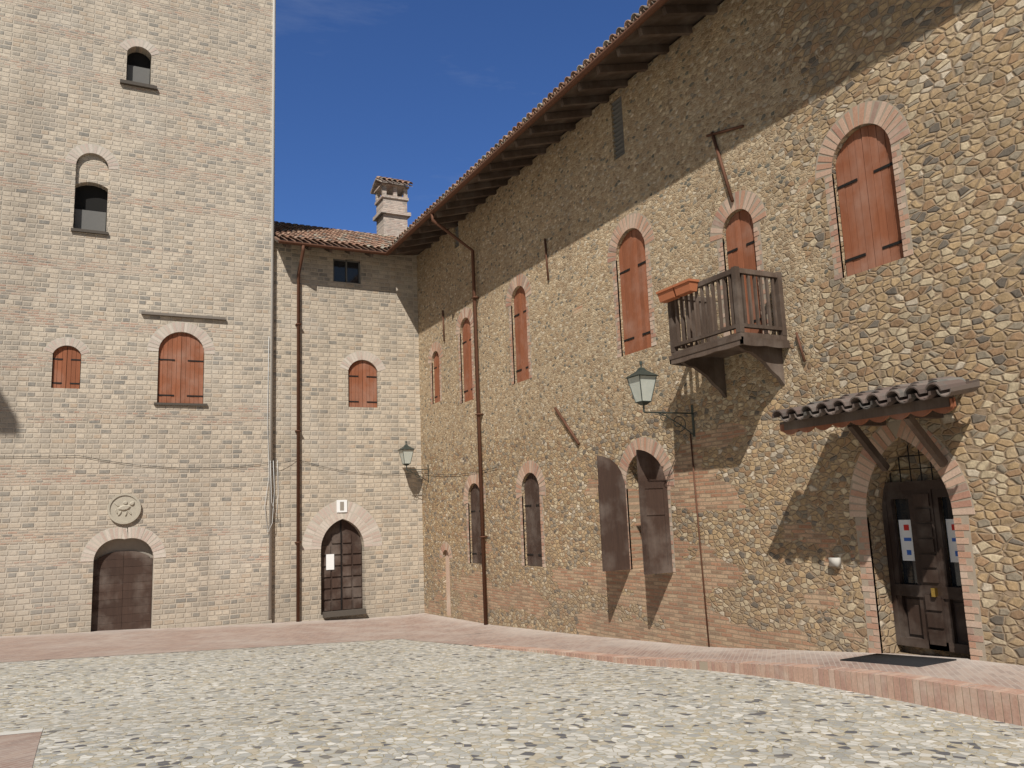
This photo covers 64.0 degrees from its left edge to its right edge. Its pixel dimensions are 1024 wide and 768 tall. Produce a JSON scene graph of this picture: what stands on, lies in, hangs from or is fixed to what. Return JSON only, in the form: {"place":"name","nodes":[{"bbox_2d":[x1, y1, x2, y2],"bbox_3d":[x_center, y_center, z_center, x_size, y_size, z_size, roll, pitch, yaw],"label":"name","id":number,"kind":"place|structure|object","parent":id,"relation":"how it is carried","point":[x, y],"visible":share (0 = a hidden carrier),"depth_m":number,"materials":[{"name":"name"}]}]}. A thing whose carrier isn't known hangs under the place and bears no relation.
{"place":"outdoors","nodes":[
{"label":"outdoors","id":0,"kind":"place"},
{"bbox_2d":[274,0,646,233],"label":"sky","id":1,"kind":"structure","parent":0,"point":[417,92],"materials":[{"name":"blue"}]},
{"bbox_2d":[0,628,1023,767],"bbox_3d":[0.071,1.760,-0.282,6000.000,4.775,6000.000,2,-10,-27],"label":"cobblestone ground","id":2,"kind":"structure","parent":0,"point":[397,703],"depth_m":7.77,"materials":[{"name":"grey stone"}]},
{"bbox_2d":[0,0,275,635],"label":"tower wall","id":3,"kind":"structure","parent":2,"relation":"on","point":[187,144],"depth_m":21.03,"materials":[{"name":"beige brick"}]},
{"bbox_2d":[107,493,140,523],"bbox_3d":[-9.539,3.066,20.152,0.750,0.750,0.135,2,-10,-27],"label":"round relief plaque","id":4,"kind":"object","parent":3,"relation":"attached to","point":[123,508],"visible":1,"depth_m":20.11,"materials":[{"name":"beige stone"}]},
{"bbox_2d":[71,52,624,623],"bbox_3d":[-3.150,-1.888,20.281,15.143,15.390,5.939,-6,-10,21],"label":"trim","id":5,"kind":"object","parent":2,"relation":"on","point":[91,188],"visible":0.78,"depth_m":21.23,"materials":[{"name":"black"}]},
{"bbox_2d":[272,240,424,622],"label":"wall","id":6,"kind":"structure","parent":2,"relation":"on","point":[375,311],"depth_m":23.25,"materials":[{"name":"beige brick"}]},
{"bbox_2d":[44,38,385,561],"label":"brick arches","id":7,"kind":"structure","parent":6,"relation":"attached to","point":[316,541],"depth_m":21.64,"materials":[{"name":"beige brick"}]},
{"bbox_2d":[91,450,672,630],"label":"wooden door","id":8,"kind":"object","parent":2,"relation":"on","point":[341,585],"visible":0.91,"depth_m":19.78,"materials":[{"name":"brown wood"}]},
{"bbox_2d":[0,613,1023,767],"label":"brick paving","id":9,"kind":"structure","parent":2,"relation":"on","point":[18,750],"depth_m":15.97,"materials":[{"name":"brick"}]},
{"bbox_2d":[0,728,42,734],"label":"paving edge strip","id":10,"kind":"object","parent":9,"relation":"on","point":[21,731],"depth_m":7.49,"materials":[{"name":"beige stone"}]},
{"bbox_2d":[22,0,956,666],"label":"cables","id":11,"kind":"object","parent":9,"relation":"on","point":[896,660],"visible":0.99,"depth_m":21.64,"materials":[{"name":"grey dark rubber"}]},
{"bbox_2d":[417,0,1023,665],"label":"wall","id":12,"kind":"structure","parent":2,"relation":"on","point":[787,84],"depth_m":12.23,"materials":[{"name":"beige stone"}]},
{"bbox_2d":[399,441,428,482],"bbox_3d":[-2.793,2.223,23.393,0.868,1.195,0.400,2,-10,-27],"label":"wall lantern","id":13,"kind":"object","parent":12,"relation":"attached to","point":[406,452],"depth_m":23.24,"materials":[{"name":"glass"}]},
{"bbox_2d":[278,0,667,624],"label":"gutters and downpipes","id":14,"kind":"object","parent":12,"relation":"attached to","point":[619,40],"visible":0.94,"depth_m":20.43,"materials":[{"name":"brown metal"}]},
{"bbox_2d":[52,125,903,407],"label":"window shutters","id":15,"kind":"object","parent":12,"relation":"on","point":[870,219],"visible":0.89,"depth_m":14.73,"materials":[{"name":"brown wood"}]},
{"bbox_2d":[274,0,724,256],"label":"roof timber","id":16,"kind":"object","parent":12,"relation":"on","point":[664,27],"visible":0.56,"depth_m":15.97,"materials":[{"name":"brown wood"}]},
{"bbox_2d":[274,230,388,251],"bbox_3d":[-3.066,-4.402,26.697,9.786,1.943,4.070,2,-10,-27],"label":"roof underlay","id":17,"kind":"object","parent":16,"relation":"on","point":[276,237],"visible":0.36,"depth_m":23.40,"materials":[{"name":"brown wood"}]},
{"bbox_2d":[370,176,412,236],"bbox_3d":[-4.366,-5.536,29.806,1.203,4.098,1.409,2,-10,-27],"label":"chimney","id":18,"kind":"object","parent":16,"relation":"on","point":[392,216],"visible":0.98,"depth_m":29.60,"materials":[{"name":"brick"}]},
{"bbox_2d":[274,0,656,249],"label":"roof tiles","id":19,"kind":"object","parent":16,"relation":"on","point":[345,237],"visible":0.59,"depth_m":22.88,"materials":[{"name":"brown tile"}]},
{"bbox_2d":[442,125,805,444],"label":"tie rod anchors","id":20,"kind":"object","parent":12,"relation":"attached to","point":[712,134],"visible":1,"depth_m":12.98,"materials":[{"name":"brown metal"}]},
{"bbox_2d":[624,361,694,436],"bbox_3d":[2.415,0.242,13.103,1.178,1.195,0.400,2,-10,-27],"label":"wall lantern","id":21,"kind":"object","parent":12,"relation":"attached to","point":[641,380],"depth_m":12.88,"materials":[{"name":"glass"}]},
{"bbox_2d":[428,100,986,660],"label":"brick window surrounds","id":22,"kind":"object","parent":12,"relation":"attached to","point":[856,493],"visible":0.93,"depth_m":10.83,"materials":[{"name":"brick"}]},
{"bbox_2d":[656,266,789,397],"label":"balcony","id":23,"kind":"structure","parent":12,"relation":"attached to","point":[706,359],"depth_m":11.66,"materials":[{"name":"brown wood"}]},
{"bbox_2d":[772,376,979,470],"bbox_3d":[4.388,0.472,9.540,1.229,1.038,2.470,2,-10,-27],"label":"door canopy","id":24,"kind":"object","parent":12,"relation":"attached to","point":[932,398],"visible":0.99,"depth_m":9.27,"materials":[{"name":"brown wood"}]},
{"bbox_2d":[882,445,969,653],"bbox_3d":[5.068,1.939,9.891,0.280,2.640,1.170,2,-10,-27],"label":"entrance door","id":25,"kind":"structure","parent":12,"relation":"attached to","point":[928,606],"depth_m":9.88,"materials":[{"name":"brown wood"}]},
{"bbox_2d":[473,644,1023,725],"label":"kerb bricks","id":26,"kind":"object","parent":2,"relation":"on","point":[733,667],"visible":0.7,"depth_m":8.47,"materials":[{"name":"brick"}]},
{"bbox_2d":[500,648,1021,725],"bbox_3d":[7.643,1.702,0.086,0.900,0.826,34.500,2,-10,-27],"label":"kerb mortar","id":27,"kind":"object","parent":2,"relation":"on","point":[703,665],"visible":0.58,"depth_m":8.34,"materials":[{"name":"grey concrete"}]}
]}

